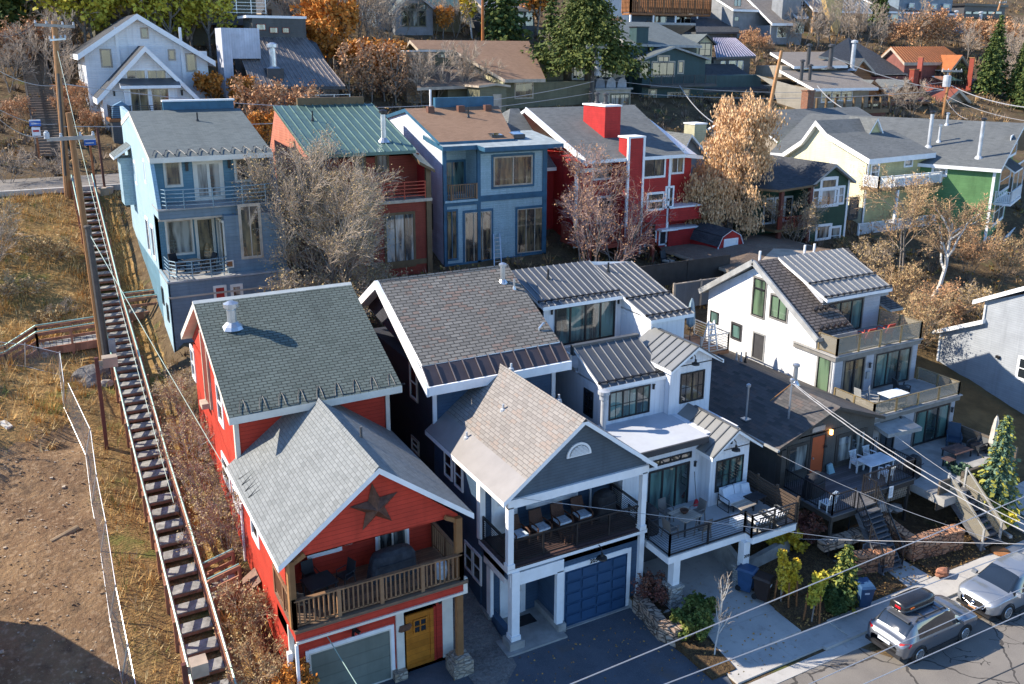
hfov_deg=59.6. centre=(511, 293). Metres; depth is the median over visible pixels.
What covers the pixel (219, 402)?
window
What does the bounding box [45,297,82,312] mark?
bare bush
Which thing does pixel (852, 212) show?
window
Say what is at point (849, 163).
window
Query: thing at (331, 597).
dining chair
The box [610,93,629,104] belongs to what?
window
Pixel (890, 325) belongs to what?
patio chair
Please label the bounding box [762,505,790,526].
lounge chair
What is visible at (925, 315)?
brush clump
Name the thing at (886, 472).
slat chair
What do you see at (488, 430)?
house
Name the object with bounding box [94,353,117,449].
box post
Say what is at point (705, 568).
concrete driveway
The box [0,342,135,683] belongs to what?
chain link fence
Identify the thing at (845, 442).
sliding door
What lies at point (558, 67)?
hillside tree
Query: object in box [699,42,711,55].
window
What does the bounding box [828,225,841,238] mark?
window
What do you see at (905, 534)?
stone wall
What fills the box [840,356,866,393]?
sliding door
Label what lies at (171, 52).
window
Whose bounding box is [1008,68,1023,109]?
conifer
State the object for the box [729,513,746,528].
ottoman
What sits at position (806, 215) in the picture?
brush clump
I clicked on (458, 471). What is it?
window
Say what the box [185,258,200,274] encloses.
bistro table
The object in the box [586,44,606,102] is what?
utility pole
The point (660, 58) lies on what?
window
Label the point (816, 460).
door
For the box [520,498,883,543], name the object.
overhead wire
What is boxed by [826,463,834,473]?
cushion
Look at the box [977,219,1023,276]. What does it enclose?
brush clump
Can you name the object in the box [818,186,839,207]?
window
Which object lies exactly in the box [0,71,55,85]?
overhead wire
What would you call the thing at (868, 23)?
hillside tree
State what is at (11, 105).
hillside tree
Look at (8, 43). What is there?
hillside tree
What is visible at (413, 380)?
window
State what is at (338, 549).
window
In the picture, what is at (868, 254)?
brush clump
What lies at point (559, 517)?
wicker armchair
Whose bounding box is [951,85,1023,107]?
overhead wire
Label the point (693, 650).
mulch bed
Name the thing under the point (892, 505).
overhead wire
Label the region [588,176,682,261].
bare tree
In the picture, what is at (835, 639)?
pavement
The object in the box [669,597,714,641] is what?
shrub
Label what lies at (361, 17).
hillside tree
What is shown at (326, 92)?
window
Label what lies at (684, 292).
board fence
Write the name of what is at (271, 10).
house
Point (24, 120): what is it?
overhead wire
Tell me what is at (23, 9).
conifer
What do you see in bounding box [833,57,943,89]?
overhead wire
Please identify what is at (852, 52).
house
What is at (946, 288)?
brush clump
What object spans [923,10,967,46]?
hillside tree
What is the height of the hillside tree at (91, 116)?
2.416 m
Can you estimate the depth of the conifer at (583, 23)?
102.26 m
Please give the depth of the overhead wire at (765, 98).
110.69 m
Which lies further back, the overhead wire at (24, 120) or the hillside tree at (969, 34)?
the hillside tree at (969, 34)
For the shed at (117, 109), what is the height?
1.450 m
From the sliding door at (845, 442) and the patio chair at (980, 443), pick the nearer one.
the sliding door at (845, 442)
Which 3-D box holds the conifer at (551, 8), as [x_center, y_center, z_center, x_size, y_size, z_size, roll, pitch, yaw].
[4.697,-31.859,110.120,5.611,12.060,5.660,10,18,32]
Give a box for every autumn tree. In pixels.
[192,70,223,98]
[225,74,259,107]
[247,109,273,143]
[289,0,343,22]
[305,16,339,62]
[312,0,360,68]
[327,37,349,77]
[339,38,366,85]
[353,37,391,93]
[381,38,408,84]
[434,5,454,38]
[459,0,478,38]
[519,0,552,37]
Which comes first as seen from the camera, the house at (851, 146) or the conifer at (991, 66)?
the house at (851, 146)
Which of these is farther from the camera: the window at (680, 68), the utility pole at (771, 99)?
the window at (680, 68)
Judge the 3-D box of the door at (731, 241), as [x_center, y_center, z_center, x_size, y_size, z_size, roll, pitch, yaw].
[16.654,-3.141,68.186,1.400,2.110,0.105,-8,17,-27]
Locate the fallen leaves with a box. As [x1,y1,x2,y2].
[454,517,1020,683]
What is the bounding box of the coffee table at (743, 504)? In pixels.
[731,498,755,512]
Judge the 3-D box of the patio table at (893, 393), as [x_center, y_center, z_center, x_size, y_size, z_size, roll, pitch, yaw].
[20.026,5.570,47.034,1.500,0.700,0.800,-8,17,-27]
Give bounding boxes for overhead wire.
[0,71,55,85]
[0,110,52,124]
[0,120,44,136]
[57,51,173,502]
[64,93,590,126]
[66,81,593,107]
[90,235,356,683]
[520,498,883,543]
[571,496,1023,683]
[595,78,942,92]
[595,90,940,98]
[665,548,1023,683]
[680,86,712,122]
[782,456,1004,542]
[792,383,1023,531]
[794,383,1023,524]
[809,587,1023,683]
[811,539,1009,543]
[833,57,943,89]
[864,613,1023,683]
[887,429,1023,518]
[947,96,1023,120]
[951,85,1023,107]
[977,663,1023,683]
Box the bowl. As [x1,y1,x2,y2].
[680,507,688,513]
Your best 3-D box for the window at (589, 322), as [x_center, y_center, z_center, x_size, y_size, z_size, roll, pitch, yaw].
[3.735,1.494,45.576,3.647,2.051,0.070,-8,17,-27]
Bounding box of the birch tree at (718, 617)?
[714,571,735,654]
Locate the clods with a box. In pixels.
[0,449,113,683]
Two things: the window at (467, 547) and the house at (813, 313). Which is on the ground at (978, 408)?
the house at (813, 313)
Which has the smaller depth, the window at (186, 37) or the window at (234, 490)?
the window at (234, 490)
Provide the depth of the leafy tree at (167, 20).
95.54 m
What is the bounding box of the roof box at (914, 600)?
[890,587,934,613]
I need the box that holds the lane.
[0,141,729,190]
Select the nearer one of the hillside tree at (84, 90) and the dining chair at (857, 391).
the dining chair at (857, 391)
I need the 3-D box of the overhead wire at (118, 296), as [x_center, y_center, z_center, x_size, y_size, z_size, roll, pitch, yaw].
[-22.921,-3.704,50.106,0.030,18.925,32.530,-9,18,-29]
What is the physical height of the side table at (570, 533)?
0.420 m
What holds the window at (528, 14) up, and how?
in the house at (529, 25)
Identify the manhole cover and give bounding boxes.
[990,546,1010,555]
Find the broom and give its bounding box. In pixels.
[693,472,698,506]
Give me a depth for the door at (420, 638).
33.65 m
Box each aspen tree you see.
[332,39,362,96]
[347,36,377,98]
[355,42,380,101]
[368,38,397,100]
[380,43,411,104]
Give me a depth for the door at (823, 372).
48.13 m
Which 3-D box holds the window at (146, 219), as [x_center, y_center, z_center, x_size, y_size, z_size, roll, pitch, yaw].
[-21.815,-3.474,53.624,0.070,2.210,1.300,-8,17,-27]
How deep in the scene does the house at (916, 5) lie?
179.75 m
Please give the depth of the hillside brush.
96.80 m
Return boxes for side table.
[558,528,574,543]
[941,456,955,467]
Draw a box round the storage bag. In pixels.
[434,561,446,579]
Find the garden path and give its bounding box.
[889,558,931,586]
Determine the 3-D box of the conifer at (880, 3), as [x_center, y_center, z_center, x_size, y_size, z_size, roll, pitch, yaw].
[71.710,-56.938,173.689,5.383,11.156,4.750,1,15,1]
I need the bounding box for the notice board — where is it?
[888,486,893,498]
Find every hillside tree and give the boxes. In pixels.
[0,13,70,83]
[0,15,34,72]
[0,20,34,77]
[0,41,38,92]
[0,94,35,126]
[15,0,51,17]
[18,14,83,61]
[35,7,80,84]
[43,44,82,103]
[47,90,91,116]
[49,80,99,111]
[51,2,92,50]
[75,107,103,130]
[229,71,323,138]
[267,0,304,15]
[290,0,371,21]
[337,0,390,39]
[356,0,393,38]
[357,0,410,41]
[360,0,404,40]
[382,0,429,34]
[400,40,464,104]
[408,49,441,106]
[428,0,454,33]
[438,0,480,37]
[443,40,487,82]
[459,48,506,82]
[538,31,573,74]
[547,45,570,80]
[739,26,760,47]
[746,32,776,52]
[781,0,828,47]
[781,19,799,44]
[805,7,830,48]
[815,0,857,43]
[836,0,877,39]
[841,3,887,45]
[873,15,892,47]
[873,77,912,113]
[880,18,929,45]
[887,0,933,46]
[895,78,931,115]
[901,2,953,46]
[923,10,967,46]
[957,21,983,60]
[960,12,999,50]
[975,17,1020,50]
[981,17,1023,50]
[1003,33,1023,75]
[1004,28,1023,78]
[1005,16,1023,40]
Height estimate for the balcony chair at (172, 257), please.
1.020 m
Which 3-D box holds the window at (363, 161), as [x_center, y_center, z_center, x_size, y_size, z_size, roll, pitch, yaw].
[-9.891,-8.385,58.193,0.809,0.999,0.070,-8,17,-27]
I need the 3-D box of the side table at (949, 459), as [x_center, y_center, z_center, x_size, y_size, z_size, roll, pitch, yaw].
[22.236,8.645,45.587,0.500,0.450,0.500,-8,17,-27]
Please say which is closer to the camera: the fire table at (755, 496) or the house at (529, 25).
the fire table at (755, 496)
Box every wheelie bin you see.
[735,563,758,592]
[751,570,775,601]
[854,577,875,607]
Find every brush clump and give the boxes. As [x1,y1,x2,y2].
[756,188,834,241]
[846,233,899,276]
[869,253,932,307]
[893,287,959,346]
[897,276,979,334]
[945,219,1008,275]
[952,278,995,320]
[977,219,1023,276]
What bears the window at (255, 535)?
in the house at (329, 470)
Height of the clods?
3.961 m
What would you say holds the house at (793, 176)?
on the ground at (978, 408)
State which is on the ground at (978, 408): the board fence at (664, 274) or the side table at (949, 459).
the board fence at (664, 274)
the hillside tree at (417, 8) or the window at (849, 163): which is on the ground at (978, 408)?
the hillside tree at (417, 8)
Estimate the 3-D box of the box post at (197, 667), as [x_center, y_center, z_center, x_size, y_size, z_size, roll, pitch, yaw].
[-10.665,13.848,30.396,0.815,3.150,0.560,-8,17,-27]
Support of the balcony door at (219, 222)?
in the house at (178, 159)
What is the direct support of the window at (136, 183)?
in the house at (178, 159)
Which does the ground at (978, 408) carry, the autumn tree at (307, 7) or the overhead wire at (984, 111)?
the autumn tree at (307, 7)
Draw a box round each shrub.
[268,656,319,683]
[630,569,668,605]
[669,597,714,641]
[685,591,717,613]
[764,512,809,553]
[793,509,827,543]
[822,582,855,615]
[944,461,972,475]
[987,500,1019,530]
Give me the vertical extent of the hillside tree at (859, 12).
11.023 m
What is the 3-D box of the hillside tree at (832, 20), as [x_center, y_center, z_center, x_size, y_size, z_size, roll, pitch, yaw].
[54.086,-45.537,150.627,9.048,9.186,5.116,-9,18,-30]
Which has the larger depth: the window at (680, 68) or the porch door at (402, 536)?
the window at (680, 68)
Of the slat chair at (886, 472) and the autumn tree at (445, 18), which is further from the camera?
the autumn tree at (445, 18)
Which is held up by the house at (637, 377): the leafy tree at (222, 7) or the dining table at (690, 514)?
the dining table at (690, 514)
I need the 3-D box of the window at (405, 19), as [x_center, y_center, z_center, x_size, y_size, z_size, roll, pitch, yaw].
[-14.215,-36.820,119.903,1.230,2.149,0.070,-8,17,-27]
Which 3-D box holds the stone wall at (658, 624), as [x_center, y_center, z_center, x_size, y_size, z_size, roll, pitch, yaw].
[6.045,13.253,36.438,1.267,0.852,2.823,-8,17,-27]
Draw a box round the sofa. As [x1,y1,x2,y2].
[717,480,757,512]
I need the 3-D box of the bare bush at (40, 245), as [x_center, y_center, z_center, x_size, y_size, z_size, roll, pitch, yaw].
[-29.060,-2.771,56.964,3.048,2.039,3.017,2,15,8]
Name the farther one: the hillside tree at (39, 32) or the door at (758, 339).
the hillside tree at (39, 32)
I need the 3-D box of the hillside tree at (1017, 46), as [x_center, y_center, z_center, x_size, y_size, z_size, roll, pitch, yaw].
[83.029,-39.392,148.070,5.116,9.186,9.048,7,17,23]
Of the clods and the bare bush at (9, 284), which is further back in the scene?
the bare bush at (9, 284)
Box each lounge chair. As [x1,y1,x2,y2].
[660,250,675,263]
[746,511,773,532]
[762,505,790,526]
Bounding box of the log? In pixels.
[50,525,79,541]
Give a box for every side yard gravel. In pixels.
[453,585,501,653]
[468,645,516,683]
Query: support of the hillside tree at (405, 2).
on the ground at (978, 408)
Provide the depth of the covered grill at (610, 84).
105.97 m
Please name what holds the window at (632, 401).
in the house at (637, 377)
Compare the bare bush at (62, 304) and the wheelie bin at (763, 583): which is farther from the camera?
the bare bush at (62, 304)
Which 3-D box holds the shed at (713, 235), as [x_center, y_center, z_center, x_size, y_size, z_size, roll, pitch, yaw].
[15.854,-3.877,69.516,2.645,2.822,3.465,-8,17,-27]
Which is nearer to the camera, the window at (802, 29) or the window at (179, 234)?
the window at (179, 234)
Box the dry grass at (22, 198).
[0,186,281,683]
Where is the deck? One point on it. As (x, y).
(705, 344)
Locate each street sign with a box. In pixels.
[29,119,40,160]
[84,138,95,178]
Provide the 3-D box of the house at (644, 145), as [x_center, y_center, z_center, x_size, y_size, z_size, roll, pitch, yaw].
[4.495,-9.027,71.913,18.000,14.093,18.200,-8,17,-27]
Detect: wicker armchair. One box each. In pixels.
[514,514,530,548]
[528,507,551,541]
[550,501,573,534]
[570,495,592,527]
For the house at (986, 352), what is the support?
on the ground at (978, 408)
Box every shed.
[112,101,129,118]
[690,222,744,248]
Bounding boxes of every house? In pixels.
[69,14,215,142]
[92,0,265,45]
[110,98,290,352]
[181,282,473,683]
[215,15,349,111]
[256,0,292,15]
[270,96,434,284]
[359,0,462,34]
[359,262,656,657]
[386,90,563,266]
[395,40,589,112]
[461,0,537,36]
[502,92,702,262]
[512,260,799,609]
[563,62,632,104]
[605,0,711,29]
[613,21,716,97]
[666,122,710,183]
[679,34,767,94]
[684,18,740,38]
[684,334,915,575]
[691,0,808,44]
[695,155,856,243]
[698,244,1017,551]
[706,90,871,151]
[756,44,890,115]
[770,111,1023,243]
[782,116,943,236]
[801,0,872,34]
[819,37,930,106]
[862,0,954,29]
[881,46,976,103]
[932,286,1023,413]
[945,3,1008,33]
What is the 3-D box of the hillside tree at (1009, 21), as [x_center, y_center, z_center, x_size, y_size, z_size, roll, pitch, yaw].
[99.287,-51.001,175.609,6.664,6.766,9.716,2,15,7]
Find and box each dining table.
[667,506,702,536]
[855,452,895,479]
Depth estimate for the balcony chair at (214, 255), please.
50.52 m
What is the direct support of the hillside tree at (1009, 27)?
on the ground at (978, 408)
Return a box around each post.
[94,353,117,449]
[96,128,113,195]
[181,653,208,683]
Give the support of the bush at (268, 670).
on the ground at (978, 408)
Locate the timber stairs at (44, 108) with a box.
[21,40,68,157]
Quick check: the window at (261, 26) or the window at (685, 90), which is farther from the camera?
the window at (685, 90)
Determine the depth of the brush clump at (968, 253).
71.27 m
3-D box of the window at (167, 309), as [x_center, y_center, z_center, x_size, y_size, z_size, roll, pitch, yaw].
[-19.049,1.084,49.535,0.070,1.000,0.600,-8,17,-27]
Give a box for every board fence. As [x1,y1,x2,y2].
[640,255,730,285]
[672,277,718,306]
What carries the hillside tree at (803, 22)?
on the ground at (978, 408)
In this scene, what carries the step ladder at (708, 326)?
on the deck
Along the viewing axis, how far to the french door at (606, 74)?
107.63 m
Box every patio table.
[300,570,338,599]
[877,388,909,401]
[941,443,973,461]
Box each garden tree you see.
[773,549,791,607]
[782,558,803,606]
[803,569,830,623]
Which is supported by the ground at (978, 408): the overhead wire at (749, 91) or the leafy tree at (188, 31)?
the leafy tree at (188, 31)
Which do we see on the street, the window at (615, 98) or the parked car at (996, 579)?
the parked car at (996, 579)
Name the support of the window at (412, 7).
in the house at (422, 25)
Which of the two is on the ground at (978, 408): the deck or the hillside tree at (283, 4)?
the hillside tree at (283, 4)
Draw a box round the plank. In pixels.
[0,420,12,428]
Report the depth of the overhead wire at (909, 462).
37.09 m
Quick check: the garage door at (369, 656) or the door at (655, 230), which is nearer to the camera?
the garage door at (369, 656)
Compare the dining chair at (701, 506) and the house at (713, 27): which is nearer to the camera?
the dining chair at (701, 506)
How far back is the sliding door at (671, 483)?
39.80 m
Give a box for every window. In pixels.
[99,49,112,67]
[125,69,146,77]
[129,89,150,110]
[133,160,137,185]
[140,27,148,38]
[142,158,146,183]
[144,215,151,254]
[146,69,166,77]
[150,88,169,109]
[150,224,156,260]
[161,286,164,305]
[163,162,183,187]
[164,220,194,255]
[166,303,169,322]
[167,49,175,59]
[185,31,192,41]
[185,53,196,71]
[189,344,196,382]
[210,25,217,38]
[215,380,224,429]
[221,450,231,491]
[230,283,242,295]
[231,481,239,513]
[233,159,251,182]
[237,203,263,258]
[250,519,259,549]
[256,24,265,29]
[269,27,277,32]
[282,28,289,32]
[307,547,341,558]
[322,89,338,95]
[354,156,365,171]
[375,155,389,171]
[384,211,415,269]
[401,10,409,26]
[409,362,417,402]
[410,3,417,9]
[410,10,417,26]
[411,434,419,456]
[418,10,425,26]
[419,3,425,9]
[443,452,452,481]
[447,209,458,260]
[454,462,463,492]
[463,208,492,261]
[464,539,472,574]
[472,548,481,585]
[491,152,534,188]
[514,82,533,98]
[515,205,541,255]
[525,12,533,25]
[526,498,552,509]
[553,492,577,501]
[554,300,615,344]
[572,66,583,79]
[583,387,593,418]
[592,162,611,180]
[596,195,610,223]
[608,384,650,420]
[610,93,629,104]
[639,61,649,77]
[644,159,665,178]
[646,191,664,210]
[648,89,656,97]
[649,451,691,467]
[651,61,675,76]
[655,16,666,22]
[657,55,669,62]
[658,231,666,245]
[664,186,674,208]
[667,92,682,97]
[671,148,684,174]
[676,17,690,22]
[677,60,684,73]
[679,369,704,403]
[683,89,689,97]
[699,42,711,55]
[710,310,718,324]
[714,454,743,492]
[730,321,742,341]
[734,0,740,5]
[737,61,743,69]
[750,275,767,319]
[768,292,788,323]
[776,27,786,37]
[785,441,809,476]
[794,22,803,32]
[813,189,822,206]
[815,223,832,240]
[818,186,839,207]
[820,176,838,190]
[821,91,831,102]
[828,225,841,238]
[832,91,841,100]
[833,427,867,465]
[834,185,845,204]
[841,91,852,100]
[847,162,857,175]
[847,197,859,219]
[870,163,879,180]
[891,14,898,23]
[903,160,912,167]
[931,168,947,176]
[991,191,1006,227]
[998,167,1010,194]
[1009,135,1017,157]
[1015,355,1023,380]
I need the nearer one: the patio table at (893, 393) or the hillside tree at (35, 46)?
the patio table at (893, 393)
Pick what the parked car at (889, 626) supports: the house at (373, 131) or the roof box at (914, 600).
the roof box at (914, 600)
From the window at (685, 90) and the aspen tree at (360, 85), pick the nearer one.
the aspen tree at (360, 85)
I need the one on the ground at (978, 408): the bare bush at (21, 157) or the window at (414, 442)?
the bare bush at (21, 157)
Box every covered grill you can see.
[367,543,416,584]
[591,488,617,522]
[594,77,604,87]
[604,77,615,87]
[614,77,626,86]
[635,502,660,536]
[802,470,827,499]
[903,454,923,479]
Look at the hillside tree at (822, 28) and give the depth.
147.34 m
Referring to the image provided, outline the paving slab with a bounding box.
[238,568,260,596]
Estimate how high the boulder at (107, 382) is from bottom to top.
0.480 m
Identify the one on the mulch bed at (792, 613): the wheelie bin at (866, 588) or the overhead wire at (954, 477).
the wheelie bin at (866, 588)
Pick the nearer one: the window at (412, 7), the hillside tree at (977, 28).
the window at (412, 7)
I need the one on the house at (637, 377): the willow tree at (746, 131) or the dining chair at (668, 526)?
the dining chair at (668, 526)
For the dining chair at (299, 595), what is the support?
on the house at (329, 470)
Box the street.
[778,609,1023,683]
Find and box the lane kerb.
[0,149,710,196]
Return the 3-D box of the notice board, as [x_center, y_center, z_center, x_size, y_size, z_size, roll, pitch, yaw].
[18.108,9.506,42.734,0.280,0.600,0.040,-8,17,-27]
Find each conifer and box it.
[0,0,41,52]
[11,0,44,41]
[476,0,540,40]
[520,0,659,81]
[535,0,559,54]
[821,544,862,613]
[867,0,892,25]
[969,30,1005,95]
[971,14,1012,91]
[971,415,1023,527]
[1002,43,1023,100]
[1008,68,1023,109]
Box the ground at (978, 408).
[0,0,1023,683]
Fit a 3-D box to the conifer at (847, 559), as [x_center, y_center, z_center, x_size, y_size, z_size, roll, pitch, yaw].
[13.998,11.907,37.789,1.873,2.904,1.983,-8,17,-27]
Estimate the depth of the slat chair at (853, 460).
44.42 m
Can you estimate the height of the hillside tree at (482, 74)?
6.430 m
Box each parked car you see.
[865,595,977,663]
[956,552,1023,620]
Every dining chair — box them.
[296,591,312,617]
[300,558,318,592]
[325,586,342,609]
[336,557,355,591]
[658,497,673,521]
[661,517,678,538]
[690,497,706,524]
[693,518,712,540]
[854,387,867,399]
[869,386,878,401]
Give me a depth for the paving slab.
34.88 m
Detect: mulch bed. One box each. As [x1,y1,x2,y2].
[630,592,735,679]
[731,535,838,607]
[774,571,906,631]
[914,530,1022,575]
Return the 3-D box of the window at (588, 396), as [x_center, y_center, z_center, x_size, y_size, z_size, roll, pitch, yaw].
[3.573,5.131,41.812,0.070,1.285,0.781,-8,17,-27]
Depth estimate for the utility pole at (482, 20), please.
110.12 m
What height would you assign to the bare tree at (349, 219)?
12.129 m
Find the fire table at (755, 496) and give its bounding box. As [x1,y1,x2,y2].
[743,491,766,507]
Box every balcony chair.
[167,253,185,272]
[200,252,216,272]
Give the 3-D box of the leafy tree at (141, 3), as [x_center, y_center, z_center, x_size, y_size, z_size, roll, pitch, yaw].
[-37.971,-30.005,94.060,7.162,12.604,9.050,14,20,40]
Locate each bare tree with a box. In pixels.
[231,124,405,296]
[255,263,377,325]
[312,254,412,325]
[554,140,649,261]
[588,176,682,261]
[846,164,956,277]
[916,193,995,297]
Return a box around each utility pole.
[34,20,74,198]
[43,112,116,369]
[481,0,483,40]
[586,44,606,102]
[768,51,782,108]
[941,68,962,118]
[997,0,1006,10]
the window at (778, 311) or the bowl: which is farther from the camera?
the window at (778, 311)
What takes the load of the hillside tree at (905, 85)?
on the ground at (978, 408)
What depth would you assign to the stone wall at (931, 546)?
41.26 m
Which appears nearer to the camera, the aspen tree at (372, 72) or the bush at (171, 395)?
the bush at (171, 395)
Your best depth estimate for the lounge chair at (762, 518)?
38.05 m
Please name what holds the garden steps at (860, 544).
on the ground at (978, 408)
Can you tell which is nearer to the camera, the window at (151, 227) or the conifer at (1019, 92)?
the window at (151, 227)
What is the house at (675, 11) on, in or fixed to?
on the ground at (978, 408)
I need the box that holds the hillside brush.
[0,0,1023,382]
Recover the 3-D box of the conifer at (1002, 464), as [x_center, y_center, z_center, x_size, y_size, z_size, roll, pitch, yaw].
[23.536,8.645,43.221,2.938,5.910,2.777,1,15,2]
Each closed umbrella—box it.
[686,297,694,340]
[988,415,998,453]
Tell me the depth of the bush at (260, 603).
33.25 m
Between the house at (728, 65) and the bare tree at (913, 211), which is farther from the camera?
the house at (728, 65)
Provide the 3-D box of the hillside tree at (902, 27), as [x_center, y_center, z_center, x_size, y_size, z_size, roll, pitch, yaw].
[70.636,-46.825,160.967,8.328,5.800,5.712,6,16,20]
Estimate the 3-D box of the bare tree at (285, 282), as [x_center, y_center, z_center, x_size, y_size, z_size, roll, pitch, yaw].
[-10.782,1.266,49.684,8.227,6.151,8.404,-8,17,-27]
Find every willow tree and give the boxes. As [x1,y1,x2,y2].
[677,141,773,239]
[699,87,787,228]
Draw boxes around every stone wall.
[632,592,693,647]
[817,526,864,552]
[853,546,894,575]
[885,515,918,560]
[912,523,964,561]
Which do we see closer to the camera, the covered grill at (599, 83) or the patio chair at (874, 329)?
the patio chair at (874, 329)
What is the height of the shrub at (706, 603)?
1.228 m
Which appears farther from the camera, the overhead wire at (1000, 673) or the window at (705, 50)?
the window at (705, 50)
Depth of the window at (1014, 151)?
83.96 m
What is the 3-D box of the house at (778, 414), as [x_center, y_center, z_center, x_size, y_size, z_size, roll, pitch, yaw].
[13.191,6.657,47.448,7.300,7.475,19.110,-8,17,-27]
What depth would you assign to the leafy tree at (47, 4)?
90.43 m
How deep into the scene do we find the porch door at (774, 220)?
74.22 m
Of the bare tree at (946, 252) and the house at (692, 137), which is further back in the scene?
the house at (692, 137)
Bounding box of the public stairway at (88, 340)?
[0,173,242,683]
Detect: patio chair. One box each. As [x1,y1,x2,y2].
[856,328,875,335]
[876,324,895,331]
[892,377,910,394]
[945,421,962,445]
[966,435,988,455]
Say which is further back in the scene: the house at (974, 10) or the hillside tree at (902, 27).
the house at (974, 10)
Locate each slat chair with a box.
[818,491,838,512]
[849,449,864,471]
[862,444,876,455]
[877,465,895,482]
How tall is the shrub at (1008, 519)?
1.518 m
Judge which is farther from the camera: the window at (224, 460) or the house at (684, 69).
the house at (684, 69)
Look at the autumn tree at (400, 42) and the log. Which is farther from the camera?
the autumn tree at (400, 42)
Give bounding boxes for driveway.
[378,608,731,683]
[642,552,800,660]
[660,233,830,273]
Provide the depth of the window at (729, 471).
40.27 m
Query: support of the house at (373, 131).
on the ground at (978, 408)
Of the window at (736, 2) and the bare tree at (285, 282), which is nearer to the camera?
the bare tree at (285, 282)
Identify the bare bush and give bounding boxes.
[0,143,33,182]
[0,185,33,261]
[0,199,24,242]
[0,268,47,300]
[20,145,71,179]
[22,234,80,262]
[28,304,65,329]
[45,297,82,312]
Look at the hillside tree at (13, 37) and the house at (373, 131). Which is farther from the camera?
the hillside tree at (13, 37)
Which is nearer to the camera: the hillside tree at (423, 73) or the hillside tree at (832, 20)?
the hillside tree at (423, 73)
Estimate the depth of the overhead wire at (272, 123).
73.14 m
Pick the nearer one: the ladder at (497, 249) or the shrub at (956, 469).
the shrub at (956, 469)
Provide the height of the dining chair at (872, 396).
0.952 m
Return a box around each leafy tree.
[20,0,107,65]
[47,0,114,42]
[62,0,109,37]
[102,0,143,18]
[116,0,180,26]
[136,0,200,33]
[140,0,211,37]
[165,0,212,46]
[178,0,237,58]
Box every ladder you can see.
[493,233,501,265]
[702,320,717,350]
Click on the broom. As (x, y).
(696, 501)
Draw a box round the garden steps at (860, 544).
[846,516,905,554]
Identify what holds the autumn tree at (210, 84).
on the ground at (978, 408)
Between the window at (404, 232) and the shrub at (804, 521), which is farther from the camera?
the window at (404, 232)
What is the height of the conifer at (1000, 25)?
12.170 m
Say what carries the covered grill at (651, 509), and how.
on the house at (637, 377)
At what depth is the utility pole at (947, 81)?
120.47 m
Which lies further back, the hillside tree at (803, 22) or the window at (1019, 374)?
the hillside tree at (803, 22)
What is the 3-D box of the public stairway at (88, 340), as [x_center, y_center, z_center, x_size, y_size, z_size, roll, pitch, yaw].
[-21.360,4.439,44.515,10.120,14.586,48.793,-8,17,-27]
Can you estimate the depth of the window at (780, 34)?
148.30 m
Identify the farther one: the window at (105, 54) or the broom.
the window at (105, 54)
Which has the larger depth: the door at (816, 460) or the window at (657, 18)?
the window at (657, 18)
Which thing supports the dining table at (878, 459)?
on the house at (778, 414)
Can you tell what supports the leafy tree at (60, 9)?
on the ground at (978, 408)
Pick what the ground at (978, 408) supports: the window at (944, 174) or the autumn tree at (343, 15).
the autumn tree at (343, 15)
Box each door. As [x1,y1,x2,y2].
[192,160,224,199]
[194,218,217,263]
[213,285,226,297]
[216,217,227,271]
[305,624,395,683]
[375,528,408,550]
[405,607,433,669]
[446,159,465,194]
[491,496,516,535]
[493,94,501,109]
[500,580,525,617]
[563,547,631,626]
[598,66,612,78]
[645,230,656,248]
[647,461,689,508]
[723,238,737,247]
[751,331,765,361]
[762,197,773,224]
[773,196,784,222]
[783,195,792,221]
[807,432,826,473]
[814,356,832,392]
[829,296,864,328]
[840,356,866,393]
[871,345,912,389]
[877,417,897,454]
[910,402,951,447]
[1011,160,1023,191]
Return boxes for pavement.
[727,540,1023,683]
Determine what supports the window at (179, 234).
in the house at (178, 159)
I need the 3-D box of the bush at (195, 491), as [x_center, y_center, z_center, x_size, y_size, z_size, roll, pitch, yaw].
[-13.252,8.450,38.938,3.635,3.367,3.522,-8,17,-27]
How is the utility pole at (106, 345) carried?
on the ground at (978, 408)
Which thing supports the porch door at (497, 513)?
in the house at (488, 430)
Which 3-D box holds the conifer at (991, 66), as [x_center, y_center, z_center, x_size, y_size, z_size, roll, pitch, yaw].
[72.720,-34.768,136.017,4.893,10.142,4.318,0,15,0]
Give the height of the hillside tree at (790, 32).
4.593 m
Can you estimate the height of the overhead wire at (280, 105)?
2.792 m
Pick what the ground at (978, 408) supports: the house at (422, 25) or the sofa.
the house at (422, 25)
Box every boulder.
[67,364,111,387]
[101,379,113,386]
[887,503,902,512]
[935,567,949,576]
[1002,530,1012,537]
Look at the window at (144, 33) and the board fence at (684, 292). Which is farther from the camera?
the window at (144, 33)
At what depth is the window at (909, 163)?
79.84 m
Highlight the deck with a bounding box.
[684,319,729,354]
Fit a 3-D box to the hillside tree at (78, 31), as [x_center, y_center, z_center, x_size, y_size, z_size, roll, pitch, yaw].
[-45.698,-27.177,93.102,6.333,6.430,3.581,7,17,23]

